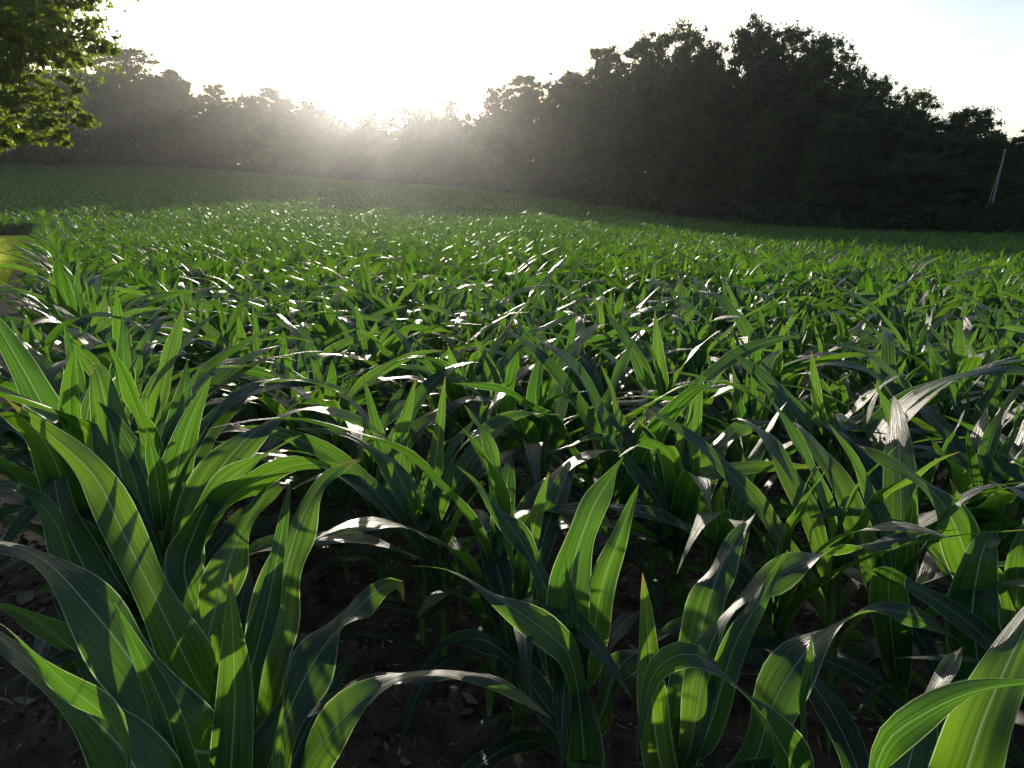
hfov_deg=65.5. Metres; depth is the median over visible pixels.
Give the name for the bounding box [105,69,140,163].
broadleaf tree
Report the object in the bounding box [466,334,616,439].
corn plant
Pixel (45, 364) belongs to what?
corn plant
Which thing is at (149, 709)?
corn plant
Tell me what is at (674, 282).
corn plant
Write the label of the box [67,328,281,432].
corn plant
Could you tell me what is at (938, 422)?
corn plant
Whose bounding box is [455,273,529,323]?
corn plant
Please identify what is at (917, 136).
broadleaf tree
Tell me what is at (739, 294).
corn plant
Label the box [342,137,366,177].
broadleaf tree
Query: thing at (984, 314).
corn plant
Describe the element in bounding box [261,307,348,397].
corn plant
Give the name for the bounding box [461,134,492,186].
broadleaf tree
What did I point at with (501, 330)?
corn plant
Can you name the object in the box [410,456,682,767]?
corn plant
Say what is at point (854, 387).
corn plant
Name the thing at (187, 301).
corn plant
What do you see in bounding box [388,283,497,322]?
corn plant
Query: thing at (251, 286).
corn plant
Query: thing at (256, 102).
broadleaf tree
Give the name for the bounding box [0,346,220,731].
corn plant
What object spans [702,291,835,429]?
corn plant
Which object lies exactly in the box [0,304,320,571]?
corn plant
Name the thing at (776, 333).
corn plant
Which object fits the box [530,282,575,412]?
corn plant
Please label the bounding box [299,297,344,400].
corn plant
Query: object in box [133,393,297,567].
corn plant
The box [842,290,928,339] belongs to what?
corn plant
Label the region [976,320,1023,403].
corn plant
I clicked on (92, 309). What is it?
corn plant
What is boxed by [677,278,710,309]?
corn plant
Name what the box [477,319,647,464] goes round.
corn plant
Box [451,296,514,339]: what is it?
corn plant
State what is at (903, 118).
broadleaf tree
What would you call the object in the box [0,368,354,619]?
corn plant
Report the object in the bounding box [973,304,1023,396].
corn plant
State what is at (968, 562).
corn plant
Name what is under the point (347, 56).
sky
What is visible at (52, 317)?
corn plant
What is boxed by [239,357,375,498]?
corn plant
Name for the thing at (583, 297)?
corn plant
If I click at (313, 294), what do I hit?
corn plant
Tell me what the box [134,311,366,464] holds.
corn plant
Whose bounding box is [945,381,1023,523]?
corn plant
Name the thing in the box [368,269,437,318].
corn plant
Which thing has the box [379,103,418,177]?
broadleaf tree
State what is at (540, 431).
corn plant
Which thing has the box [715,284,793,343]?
corn plant
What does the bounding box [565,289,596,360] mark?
corn plant
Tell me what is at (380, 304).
corn plant
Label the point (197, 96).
broadleaf tree
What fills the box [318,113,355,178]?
broadleaf tree
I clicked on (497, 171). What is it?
broadleaf tree
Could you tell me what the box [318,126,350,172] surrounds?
broadleaf tree
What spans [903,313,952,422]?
corn plant
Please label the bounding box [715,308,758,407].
corn plant
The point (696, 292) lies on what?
corn plant
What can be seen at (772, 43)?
broadleaf tree
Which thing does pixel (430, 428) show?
corn plant
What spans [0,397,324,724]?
corn plant
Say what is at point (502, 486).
corn plant
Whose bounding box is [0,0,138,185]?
maple tree
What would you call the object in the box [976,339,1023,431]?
corn plant
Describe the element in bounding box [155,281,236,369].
corn plant
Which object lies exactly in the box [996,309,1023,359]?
corn plant
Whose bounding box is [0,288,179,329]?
corn plant
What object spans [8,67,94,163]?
broadleaf tree
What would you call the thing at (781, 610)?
corn plant
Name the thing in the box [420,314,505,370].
corn plant
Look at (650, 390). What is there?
corn plant
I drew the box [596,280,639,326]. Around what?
corn plant
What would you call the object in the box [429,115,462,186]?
broadleaf tree
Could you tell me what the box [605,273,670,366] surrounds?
corn plant
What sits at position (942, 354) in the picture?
corn plant
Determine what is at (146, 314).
corn plant
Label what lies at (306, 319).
corn plant
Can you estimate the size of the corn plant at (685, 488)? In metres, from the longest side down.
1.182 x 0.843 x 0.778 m
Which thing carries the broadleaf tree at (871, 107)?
on the ground at (56, 748)
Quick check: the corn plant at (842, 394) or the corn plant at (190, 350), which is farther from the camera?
the corn plant at (190, 350)
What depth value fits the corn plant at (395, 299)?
8.38 m
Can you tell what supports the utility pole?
on the ground at (56, 748)
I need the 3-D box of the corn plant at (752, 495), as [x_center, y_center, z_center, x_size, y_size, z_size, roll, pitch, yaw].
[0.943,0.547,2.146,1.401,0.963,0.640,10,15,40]
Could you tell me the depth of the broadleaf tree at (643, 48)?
98.08 m
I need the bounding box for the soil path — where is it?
[0,235,45,546]
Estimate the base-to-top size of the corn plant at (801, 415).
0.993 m
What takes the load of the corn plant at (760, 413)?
on the ground at (56, 748)
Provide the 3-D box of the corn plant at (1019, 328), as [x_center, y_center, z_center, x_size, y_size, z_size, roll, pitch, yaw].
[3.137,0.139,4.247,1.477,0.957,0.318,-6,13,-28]
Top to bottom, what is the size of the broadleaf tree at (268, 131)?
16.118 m
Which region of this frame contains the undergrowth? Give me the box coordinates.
[0,145,1023,232]
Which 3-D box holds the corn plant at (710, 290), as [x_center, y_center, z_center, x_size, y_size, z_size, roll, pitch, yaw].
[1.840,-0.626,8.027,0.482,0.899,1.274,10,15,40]
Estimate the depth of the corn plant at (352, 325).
5.25 m
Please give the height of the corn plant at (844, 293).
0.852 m
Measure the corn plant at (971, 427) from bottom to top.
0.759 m
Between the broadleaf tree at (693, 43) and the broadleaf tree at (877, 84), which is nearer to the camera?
the broadleaf tree at (877, 84)
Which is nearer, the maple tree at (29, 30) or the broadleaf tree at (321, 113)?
the maple tree at (29, 30)
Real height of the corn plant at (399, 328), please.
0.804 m
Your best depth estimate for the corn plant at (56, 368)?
3.61 m
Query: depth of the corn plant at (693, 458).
2.62 m
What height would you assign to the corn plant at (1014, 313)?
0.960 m
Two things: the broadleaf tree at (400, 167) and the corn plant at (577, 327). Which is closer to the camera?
the corn plant at (577, 327)
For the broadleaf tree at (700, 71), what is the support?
on the ground at (56, 748)
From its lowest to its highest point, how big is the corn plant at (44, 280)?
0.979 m
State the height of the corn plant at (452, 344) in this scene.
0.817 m
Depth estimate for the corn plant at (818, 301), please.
7.19 m
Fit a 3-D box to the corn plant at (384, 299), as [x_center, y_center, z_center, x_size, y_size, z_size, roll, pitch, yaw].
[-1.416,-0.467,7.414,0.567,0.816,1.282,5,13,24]
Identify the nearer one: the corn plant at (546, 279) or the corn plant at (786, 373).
the corn plant at (786, 373)
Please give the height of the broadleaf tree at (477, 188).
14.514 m
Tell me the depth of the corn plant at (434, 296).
8.06 m
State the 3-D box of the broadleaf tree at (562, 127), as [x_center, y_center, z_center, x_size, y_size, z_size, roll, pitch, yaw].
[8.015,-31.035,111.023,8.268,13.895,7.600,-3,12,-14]
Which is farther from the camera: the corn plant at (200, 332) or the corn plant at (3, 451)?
the corn plant at (200, 332)
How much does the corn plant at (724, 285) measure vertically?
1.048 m
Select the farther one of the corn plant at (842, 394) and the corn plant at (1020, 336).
the corn plant at (1020, 336)
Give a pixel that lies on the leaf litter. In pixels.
(20, 595)
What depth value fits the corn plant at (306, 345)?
4.09 m
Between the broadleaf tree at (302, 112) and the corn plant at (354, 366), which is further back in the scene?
the broadleaf tree at (302, 112)
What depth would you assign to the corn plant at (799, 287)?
8.06 m
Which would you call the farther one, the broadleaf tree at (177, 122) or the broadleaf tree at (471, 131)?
the broadleaf tree at (177, 122)
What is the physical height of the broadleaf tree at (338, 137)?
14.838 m
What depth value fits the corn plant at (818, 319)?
6.58 m
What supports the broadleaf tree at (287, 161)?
on the ground at (56, 748)
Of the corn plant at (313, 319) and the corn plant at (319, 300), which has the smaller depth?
the corn plant at (313, 319)
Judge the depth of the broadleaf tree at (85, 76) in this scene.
209.33 m
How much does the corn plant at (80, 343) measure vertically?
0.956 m
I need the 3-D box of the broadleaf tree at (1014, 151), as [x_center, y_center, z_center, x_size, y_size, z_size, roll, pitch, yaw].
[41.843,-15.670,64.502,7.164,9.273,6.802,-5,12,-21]
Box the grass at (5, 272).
[0,235,26,295]
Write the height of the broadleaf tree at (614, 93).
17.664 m
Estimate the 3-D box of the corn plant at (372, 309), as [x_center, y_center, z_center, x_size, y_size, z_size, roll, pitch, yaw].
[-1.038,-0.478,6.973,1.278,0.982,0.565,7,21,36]
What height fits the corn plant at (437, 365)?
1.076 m
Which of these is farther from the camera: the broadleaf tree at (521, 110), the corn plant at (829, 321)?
the broadleaf tree at (521, 110)
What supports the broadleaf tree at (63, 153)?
on the ground at (56, 748)
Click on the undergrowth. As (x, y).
(808, 216)
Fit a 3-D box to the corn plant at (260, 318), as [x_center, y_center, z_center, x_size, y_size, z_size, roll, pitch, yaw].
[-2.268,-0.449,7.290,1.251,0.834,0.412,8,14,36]
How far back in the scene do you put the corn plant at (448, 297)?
7.54 m
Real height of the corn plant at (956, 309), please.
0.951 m
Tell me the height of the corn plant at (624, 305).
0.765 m
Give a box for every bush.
[961,213,986,234]
[974,201,1008,234]
[995,194,1023,233]
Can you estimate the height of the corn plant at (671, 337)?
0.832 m
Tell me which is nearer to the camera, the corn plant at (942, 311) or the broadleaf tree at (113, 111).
the corn plant at (942, 311)
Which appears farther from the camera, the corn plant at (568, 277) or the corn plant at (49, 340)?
the corn plant at (568, 277)
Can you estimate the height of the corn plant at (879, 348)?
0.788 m
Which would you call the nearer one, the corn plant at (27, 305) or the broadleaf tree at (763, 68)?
the corn plant at (27, 305)
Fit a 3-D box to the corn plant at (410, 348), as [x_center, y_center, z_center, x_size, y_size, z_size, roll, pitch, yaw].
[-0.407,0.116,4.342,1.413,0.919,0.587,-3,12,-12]
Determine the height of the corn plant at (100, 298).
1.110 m
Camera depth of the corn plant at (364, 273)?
7.29 m
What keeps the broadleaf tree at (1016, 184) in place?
on the ground at (56, 748)
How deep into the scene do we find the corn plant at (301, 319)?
6.28 m
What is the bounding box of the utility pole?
[978,150,1005,232]
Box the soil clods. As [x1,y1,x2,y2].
[0,394,1023,767]
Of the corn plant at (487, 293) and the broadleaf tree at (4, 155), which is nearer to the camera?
the corn plant at (487, 293)
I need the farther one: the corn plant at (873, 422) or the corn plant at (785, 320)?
the corn plant at (785, 320)
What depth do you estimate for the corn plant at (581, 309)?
6.93 m
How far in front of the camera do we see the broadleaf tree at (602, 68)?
103.26 m
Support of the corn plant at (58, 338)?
on the ground at (56, 748)
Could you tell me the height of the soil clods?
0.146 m
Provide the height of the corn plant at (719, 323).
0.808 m
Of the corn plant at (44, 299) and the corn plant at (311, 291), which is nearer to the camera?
the corn plant at (44, 299)
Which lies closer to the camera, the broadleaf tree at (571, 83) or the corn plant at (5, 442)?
the corn plant at (5, 442)
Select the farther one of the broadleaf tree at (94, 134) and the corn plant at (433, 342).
the broadleaf tree at (94, 134)
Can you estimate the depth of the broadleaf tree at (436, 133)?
187.07 m
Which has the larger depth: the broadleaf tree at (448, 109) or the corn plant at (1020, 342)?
the broadleaf tree at (448, 109)
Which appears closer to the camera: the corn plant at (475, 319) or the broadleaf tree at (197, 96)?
the corn plant at (475, 319)
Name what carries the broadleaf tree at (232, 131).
on the ground at (56, 748)
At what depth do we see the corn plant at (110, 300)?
5.73 m
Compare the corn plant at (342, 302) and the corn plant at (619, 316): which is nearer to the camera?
the corn plant at (619, 316)
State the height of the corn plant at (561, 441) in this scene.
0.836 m
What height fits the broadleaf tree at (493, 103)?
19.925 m
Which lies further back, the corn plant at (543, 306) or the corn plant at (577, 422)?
the corn plant at (543, 306)
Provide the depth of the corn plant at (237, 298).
7.07 m
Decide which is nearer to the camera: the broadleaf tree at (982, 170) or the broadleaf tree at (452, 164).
the broadleaf tree at (982, 170)
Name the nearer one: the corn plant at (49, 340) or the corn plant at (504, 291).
the corn plant at (49, 340)
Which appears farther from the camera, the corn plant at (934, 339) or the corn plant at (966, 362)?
the corn plant at (934, 339)
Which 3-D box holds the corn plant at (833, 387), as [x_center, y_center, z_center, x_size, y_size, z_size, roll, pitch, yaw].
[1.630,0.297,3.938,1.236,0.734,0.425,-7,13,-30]
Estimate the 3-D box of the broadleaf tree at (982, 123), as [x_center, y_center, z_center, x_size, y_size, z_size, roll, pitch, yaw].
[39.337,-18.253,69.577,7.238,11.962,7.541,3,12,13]
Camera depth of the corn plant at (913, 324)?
6.25 m
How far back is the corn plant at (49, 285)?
5.32 m
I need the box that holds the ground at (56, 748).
[0,162,1023,767]
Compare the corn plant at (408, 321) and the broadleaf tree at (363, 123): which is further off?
the broadleaf tree at (363, 123)
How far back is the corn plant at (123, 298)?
5.79 m
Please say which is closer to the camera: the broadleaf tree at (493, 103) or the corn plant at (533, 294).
the corn plant at (533, 294)
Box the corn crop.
[0,163,1023,725]
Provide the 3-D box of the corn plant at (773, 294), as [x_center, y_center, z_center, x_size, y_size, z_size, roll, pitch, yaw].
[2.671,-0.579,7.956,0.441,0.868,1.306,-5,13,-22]
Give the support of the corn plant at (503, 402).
on the ground at (56, 748)
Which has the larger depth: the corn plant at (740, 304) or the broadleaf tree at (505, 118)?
the broadleaf tree at (505, 118)
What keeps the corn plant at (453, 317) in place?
on the ground at (56, 748)
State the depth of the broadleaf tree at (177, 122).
218.83 m
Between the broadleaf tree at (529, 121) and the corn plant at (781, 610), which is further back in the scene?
the broadleaf tree at (529, 121)
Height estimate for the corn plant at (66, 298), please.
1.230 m
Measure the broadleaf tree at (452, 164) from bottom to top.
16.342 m
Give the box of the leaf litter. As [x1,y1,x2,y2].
[0,373,1022,767]
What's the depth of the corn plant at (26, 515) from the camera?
3.04 m
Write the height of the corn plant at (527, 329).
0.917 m
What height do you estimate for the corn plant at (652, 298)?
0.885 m
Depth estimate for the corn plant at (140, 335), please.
4.99 m
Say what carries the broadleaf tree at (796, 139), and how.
on the ground at (56, 748)
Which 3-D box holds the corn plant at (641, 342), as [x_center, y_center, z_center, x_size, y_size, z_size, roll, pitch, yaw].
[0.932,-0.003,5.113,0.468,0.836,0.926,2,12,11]
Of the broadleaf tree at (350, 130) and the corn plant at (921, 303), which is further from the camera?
the broadleaf tree at (350, 130)
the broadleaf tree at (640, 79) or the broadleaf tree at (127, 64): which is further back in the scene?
the broadleaf tree at (127, 64)
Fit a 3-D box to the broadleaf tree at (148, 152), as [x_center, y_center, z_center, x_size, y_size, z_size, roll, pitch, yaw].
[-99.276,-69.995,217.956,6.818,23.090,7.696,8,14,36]
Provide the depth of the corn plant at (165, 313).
7.38 m
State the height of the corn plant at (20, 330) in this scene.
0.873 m
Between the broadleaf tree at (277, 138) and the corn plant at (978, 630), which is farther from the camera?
the broadleaf tree at (277, 138)
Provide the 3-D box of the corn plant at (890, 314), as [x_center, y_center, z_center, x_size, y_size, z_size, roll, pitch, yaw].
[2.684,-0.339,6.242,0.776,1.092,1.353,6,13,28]
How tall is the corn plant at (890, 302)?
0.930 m
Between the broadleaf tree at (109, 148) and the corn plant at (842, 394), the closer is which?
the corn plant at (842, 394)
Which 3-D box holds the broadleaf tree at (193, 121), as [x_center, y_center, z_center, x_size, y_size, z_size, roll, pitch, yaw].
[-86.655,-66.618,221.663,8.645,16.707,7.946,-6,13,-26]
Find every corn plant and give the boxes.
[0,267,147,312]
[0,269,108,319]
[0,274,63,365]
[0,274,223,369]
[0,280,45,321]
[0,282,161,321]
[0,288,139,354]
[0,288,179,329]
[0,288,196,371]
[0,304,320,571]
[0,307,311,558]
[0,308,161,455]
[0,311,208,481]
[0,312,162,470]
[0,318,388,678]
[0,324,279,531]
[0,333,156,411]
[0,333,282,507]
[0,340,353,622]
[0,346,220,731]
[0,358,201,540]
[0,359,259,533]
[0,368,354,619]
[0,389,419,705]
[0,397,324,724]
[0,458,550,767]
[2,290,157,317]
[4,290,227,456]
[6,287,197,363]
[7,296,147,346]
[8,308,48,334]
[9,258,147,373]
[10,359,273,411]
[13,334,186,449]
[17,279,161,302]
[24,275,140,316]
[25,267,144,296]
[34,333,159,383]
[40,303,162,356]
[43,282,177,327]
[44,304,193,397]
[47,290,143,307]
[55,277,152,362]
[60,291,171,336]
[63,326,85,349]
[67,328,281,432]
[68,270,196,327]
[70,270,156,306]
[100,288,338,424]
[102,279,250,378]
[132,301,312,397]
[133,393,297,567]
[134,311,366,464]
[135,298,309,436]
[140,296,239,391]
[140,314,260,388]
[145,279,243,360]
[151,278,198,370]
[151,304,285,396]
[152,309,344,434]
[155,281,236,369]
[158,288,202,350]
[162,299,194,361]
[176,334,386,481]
[184,277,266,397]
[185,270,297,337]
[185,290,228,409]
[195,316,271,424]
[198,273,361,344]
[199,352,318,463]
[199,362,491,601]
[204,405,616,755]
[205,330,385,488]
[208,266,296,344]
[209,277,328,335]
[220,281,298,351]
[220,350,444,554]
[221,289,330,359]
[221,299,372,359]
[223,385,459,584]
[227,296,306,351]
[228,313,451,489]
[232,285,296,342]
[236,291,274,356]
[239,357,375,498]
[239,425,658,682]
[243,343,404,501]
[254,277,308,362]
[257,299,404,378]
[257,302,479,412]
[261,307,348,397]
[263,380,567,650]
[264,305,313,357]
[268,357,370,554]
[274,272,401,349]
[291,293,386,386]
[292,271,357,311]
[293,315,510,464]
[293,323,407,406]
[296,373,559,595]
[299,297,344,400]
[304,288,339,308]
[307,272,430,354]
[316,275,428,354]
[317,265,423,315]
[319,277,456,376]
[326,295,398,325]
[334,280,449,357]
[335,339,481,434]
[336,278,356,322]
[336,321,396,412]
[337,289,454,433]
[342,308,495,375]
[344,270,403,347]
[344,288,529,360]
[354,351,476,465]
[362,277,464,339]
[367,314,600,506]
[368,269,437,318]
[371,317,557,495]
[379,308,522,510]
[381,306,455,388]
[382,272,413,315]
[382,277,521,357]
[382,280,474,353]
[382,305,460,371]
[382,319,436,445]
[383,272,477,346]
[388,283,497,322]
[397,336,584,496]
[398,281,491,361]
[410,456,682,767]
[411,297,497,355]
[417,288,493,395]
[417,320,542,402]
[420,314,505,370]
[422,298,613,403]
[427,369,679,518]
[429,260,578,379]
[433,271,562,311]
[436,279,509,345]
[437,307,646,426]
[444,330,736,539]
[449,290,596,372]
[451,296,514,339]
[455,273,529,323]
[458,294,540,350]
[460,275,547,377]
[463,279,597,344]
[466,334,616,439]
[472,460,632,767]
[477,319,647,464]
[481,285,596,378]
[484,301,644,386]
[493,279,525,352]
[494,276,534,351]
[498,324,612,485]
[501,327,819,600]
[502,265,548,337]
[510,276,596,338]
[513,293,629,360]
[518,324,717,475]
[527,312,625,472]
[528,265,554,333]
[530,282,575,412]
[535,311,846,451]
[538,260,603,309]
[539,367,791,616]
[543,280,621,324]
[546,283,669,395]
[548,299,594,335]
[548,470,1021,725]
[562,281,667,369]
[563,287,614,313]
[563,297,699,365]
[564,368,742,445]
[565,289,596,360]
[566,355,692,445]
[574,273,606,306]
[586,285,663,412]
[591,295,778,425]
[593,296,667,317]
[593,411,760,637]
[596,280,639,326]
[597,315,809,434]
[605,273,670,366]
[609,306,691,399]
[616,279,708,333]
[616,363,768,501]
[618,319,665,416]
[618,366,777,564]
[621,295,674,327]
[624,314,725,376]
[628,296,709,386]
[630,513,965,767]
[633,300,692,346]
[633,335,685,388]
[634,306,722,389]
[638,312,770,393]
[640,276,750,367]
[640,395,1023,758]
[643,264,694,345]
[646,279,679,347]
[653,297,728,374]
[663,280,713,308]
[664,277,732,380]
[665,288,880,460]
[666,349,1001,576]
[673,349,886,540]
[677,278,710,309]
[677,403,796,639]
[678,351,1023,606]
[679,291,788,357]
[691,268,797,348]
[691,291,721,362]
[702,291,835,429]
[703,327,899,427]
[710,336,777,453]
[712,325,809,492]
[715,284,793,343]
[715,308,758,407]
[716,292,771,378]
[729,297,803,356]
[729,320,896,396]
[731,286,864,330]
[731,319,808,419]
[736,285,811,319]
[738,606,1023,767]
[739,291,815,383]
[739,444,1023,737]
[744,271,833,358]
[746,311,902,396]
[746,327,901,423]
[747,283,816,317]
[749,288,857,326]
[753,383,1023,601]
[754,292,885,389]
[763,305,875,408]
[765,370,932,488]
[772,328,1023,533]
[772,368,848,506]
[780,305,854,353]
[787,285,877,371]
[794,396,1023,764]
[795,339,956,426]
[798,288,917,381]
[800,289,878,348]
[801,299,1020,444]
[805,301,947,376]
[806,272,915,367]
[807,320,896,411]
[810,287,857,361]
[818,344,1023,509]
[821,288,977,349]
[827,366,1023,516]
[830,284,1000,380]
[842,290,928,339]
[847,277,1010,322]
[849,280,893,311]
[850,336,880,416]
[857,566,1023,767]
[867,332,1023,458]
[871,335,982,422]
[873,402,1023,572]
[875,318,985,492]
[891,291,993,340]
[894,299,947,343]
[894,331,1023,436]
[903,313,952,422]
[911,280,1023,339]
[912,434,1023,503]
[913,381,1023,642]
[913,403,1023,634]
[920,288,1023,378]
[922,325,977,407]
[925,316,996,430]
[931,315,1022,410]
[935,415,1009,551]
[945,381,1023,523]
[952,305,1010,352]
[956,313,1023,388]
[961,308,1023,384]
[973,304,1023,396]
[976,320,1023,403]
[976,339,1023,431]
[977,376,1023,402]
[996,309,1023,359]
[999,307,1023,317]
[1000,325,1023,332]
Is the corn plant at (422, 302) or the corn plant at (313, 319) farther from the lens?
the corn plant at (422, 302)
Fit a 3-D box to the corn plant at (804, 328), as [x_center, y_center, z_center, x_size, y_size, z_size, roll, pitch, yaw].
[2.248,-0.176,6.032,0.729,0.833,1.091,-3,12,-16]
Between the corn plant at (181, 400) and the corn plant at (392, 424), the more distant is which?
the corn plant at (392, 424)
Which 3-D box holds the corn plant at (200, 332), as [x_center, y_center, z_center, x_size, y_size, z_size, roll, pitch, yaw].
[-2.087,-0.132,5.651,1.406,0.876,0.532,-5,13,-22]
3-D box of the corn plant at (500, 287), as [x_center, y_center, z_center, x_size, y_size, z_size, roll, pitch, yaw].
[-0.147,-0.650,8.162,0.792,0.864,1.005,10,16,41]
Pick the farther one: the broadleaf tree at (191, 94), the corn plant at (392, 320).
the broadleaf tree at (191, 94)
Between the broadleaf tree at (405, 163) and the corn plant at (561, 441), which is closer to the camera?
the corn plant at (561, 441)
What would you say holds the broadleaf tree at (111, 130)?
on the ground at (56, 748)
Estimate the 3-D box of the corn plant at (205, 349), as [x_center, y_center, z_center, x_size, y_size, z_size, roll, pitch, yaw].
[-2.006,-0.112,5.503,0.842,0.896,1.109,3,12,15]
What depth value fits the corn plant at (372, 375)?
3.35 m
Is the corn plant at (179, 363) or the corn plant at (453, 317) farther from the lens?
the corn plant at (453, 317)
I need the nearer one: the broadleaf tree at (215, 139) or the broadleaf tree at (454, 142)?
the broadleaf tree at (454, 142)
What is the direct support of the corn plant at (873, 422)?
on the ground at (56, 748)
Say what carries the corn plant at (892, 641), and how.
on the ground at (56, 748)
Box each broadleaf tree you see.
[0,73,51,159]
[0,109,26,164]
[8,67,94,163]
[8,90,46,160]
[28,100,59,163]
[44,57,117,164]
[48,102,83,163]
[52,80,78,161]
[59,94,99,164]
[78,84,108,164]
[79,78,98,150]
[83,77,113,161]
[84,40,174,164]
[94,79,124,163]
[97,86,127,163]
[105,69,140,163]
[122,67,195,165]
[125,78,158,165]
[135,90,161,161]
[138,83,173,164]
[149,95,180,165]
[157,76,205,161]
[165,107,194,168]
[173,89,200,157]
[185,114,211,168]
[187,82,242,170]
[191,92,203,115]
[191,103,212,163]
[197,120,226,169]
[214,93,269,172]
[216,117,248,170]
[220,107,243,163]
[235,120,262,172]
[239,85,298,167]
[240,98,265,172]
[245,98,282,170]
[258,123,282,174]
[273,97,329,170]
[274,118,302,175]
[275,112,294,174]
[282,122,317,176]
[298,107,338,178]
[305,135,333,177]
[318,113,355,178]
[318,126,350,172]
[325,128,354,179]
[342,107,383,180]
[342,126,360,169]
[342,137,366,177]
[352,126,385,180]
[355,140,391,181]
[369,116,399,175]
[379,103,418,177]
[380,141,405,182]
[381,131,401,176]
[393,117,425,170]
[395,127,419,184]
[406,106,440,172]
[411,120,441,179]
[412,138,443,183]
[416,119,462,173]
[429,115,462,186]
[439,95,464,151]
[444,112,479,186]
[444,131,471,181]
[446,128,464,183]
[449,132,466,185]
[458,117,488,174]
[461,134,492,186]
[465,111,490,187]
[472,84,511,183]
[476,117,513,171]
[476,149,501,189]
[481,72,551,193]
[489,134,517,192]
[493,87,544,177]
[508,125,562,195]
[519,69,580,179]
[519,102,544,195]
[519,106,563,179]
[539,111,585,199]
[549,67,597,165]
[556,81,596,186]
[564,104,613,203]
[568,83,606,198]
[569,43,627,191]
[584,75,653,193]
[586,127,653,207]
[600,30,678,183]
[619,58,664,210]
[646,16,722,147]
[648,46,696,185]
[671,40,730,191]
[702,8,778,181]
[716,49,797,179]
[728,57,802,201]
[744,20,808,134]
[755,53,854,198]
[785,26,862,139]
[786,79,849,225]
[803,85,898,199]
[824,60,877,189]
[842,104,912,191]
[848,72,907,161]
[858,108,930,183]
[883,84,943,164]
[888,114,959,206]
[905,131,989,208]
[919,131,1008,192]
[922,105,1005,202]
[931,165,1023,227]
[947,176,1023,229]
[962,153,1023,211]
[968,129,1023,187]
[983,188,1023,230]
[988,144,1021,170]
[989,137,1023,208]
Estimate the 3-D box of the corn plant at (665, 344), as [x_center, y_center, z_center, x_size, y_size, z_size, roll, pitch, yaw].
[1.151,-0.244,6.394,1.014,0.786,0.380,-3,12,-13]
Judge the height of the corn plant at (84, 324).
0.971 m
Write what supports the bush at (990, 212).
on the ground at (56, 748)
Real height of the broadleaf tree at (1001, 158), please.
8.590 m
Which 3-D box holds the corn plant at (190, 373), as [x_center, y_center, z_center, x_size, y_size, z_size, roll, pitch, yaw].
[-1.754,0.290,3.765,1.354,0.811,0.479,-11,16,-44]
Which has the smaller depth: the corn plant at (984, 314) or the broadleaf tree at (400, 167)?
the corn plant at (984, 314)
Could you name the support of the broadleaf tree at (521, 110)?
on the ground at (56, 748)
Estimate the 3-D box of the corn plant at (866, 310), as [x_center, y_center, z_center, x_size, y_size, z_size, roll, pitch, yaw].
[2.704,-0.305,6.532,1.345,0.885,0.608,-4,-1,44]
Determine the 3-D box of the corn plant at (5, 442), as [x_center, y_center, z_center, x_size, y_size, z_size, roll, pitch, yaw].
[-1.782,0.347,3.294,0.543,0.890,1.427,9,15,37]
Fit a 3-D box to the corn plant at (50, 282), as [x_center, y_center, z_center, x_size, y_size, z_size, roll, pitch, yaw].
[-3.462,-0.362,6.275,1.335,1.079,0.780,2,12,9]
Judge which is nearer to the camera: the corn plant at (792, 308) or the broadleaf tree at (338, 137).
the corn plant at (792, 308)
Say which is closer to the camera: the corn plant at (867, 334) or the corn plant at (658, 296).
the corn plant at (867, 334)
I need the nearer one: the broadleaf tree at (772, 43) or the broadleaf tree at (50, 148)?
the broadleaf tree at (772, 43)
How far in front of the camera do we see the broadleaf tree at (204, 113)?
225.93 m
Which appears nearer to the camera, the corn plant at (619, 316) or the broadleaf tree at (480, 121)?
the corn plant at (619, 316)
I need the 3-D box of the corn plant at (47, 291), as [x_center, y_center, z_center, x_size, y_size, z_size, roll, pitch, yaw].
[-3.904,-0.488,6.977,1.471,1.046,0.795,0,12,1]
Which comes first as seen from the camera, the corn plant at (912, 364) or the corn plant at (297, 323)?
the corn plant at (912, 364)
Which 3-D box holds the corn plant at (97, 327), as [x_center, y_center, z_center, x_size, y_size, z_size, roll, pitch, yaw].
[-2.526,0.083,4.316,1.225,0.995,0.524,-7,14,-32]
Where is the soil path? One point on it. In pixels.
(30, 536)
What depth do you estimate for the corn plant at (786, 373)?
4.40 m
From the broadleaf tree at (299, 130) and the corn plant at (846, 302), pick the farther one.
the broadleaf tree at (299, 130)
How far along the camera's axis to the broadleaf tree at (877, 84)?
73.16 m
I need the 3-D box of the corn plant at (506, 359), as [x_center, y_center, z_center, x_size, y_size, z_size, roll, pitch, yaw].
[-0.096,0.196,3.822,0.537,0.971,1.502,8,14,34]
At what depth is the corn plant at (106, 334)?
4.45 m
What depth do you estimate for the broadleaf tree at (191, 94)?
223.57 m
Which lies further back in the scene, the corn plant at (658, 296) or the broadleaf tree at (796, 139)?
the broadleaf tree at (796, 139)
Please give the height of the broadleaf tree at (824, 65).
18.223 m
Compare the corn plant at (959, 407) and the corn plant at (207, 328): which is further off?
the corn plant at (207, 328)
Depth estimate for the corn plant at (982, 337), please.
5.58 m
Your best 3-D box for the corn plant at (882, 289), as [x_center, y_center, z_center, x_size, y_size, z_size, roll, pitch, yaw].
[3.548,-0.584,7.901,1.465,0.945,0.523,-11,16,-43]
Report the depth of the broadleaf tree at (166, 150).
217.79 m
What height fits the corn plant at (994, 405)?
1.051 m
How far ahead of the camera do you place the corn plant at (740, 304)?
7.29 m
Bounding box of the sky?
[5,0,1023,160]
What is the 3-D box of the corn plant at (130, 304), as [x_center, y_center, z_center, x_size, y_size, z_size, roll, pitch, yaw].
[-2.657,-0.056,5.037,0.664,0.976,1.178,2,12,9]
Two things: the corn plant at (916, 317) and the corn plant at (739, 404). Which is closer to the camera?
the corn plant at (739, 404)

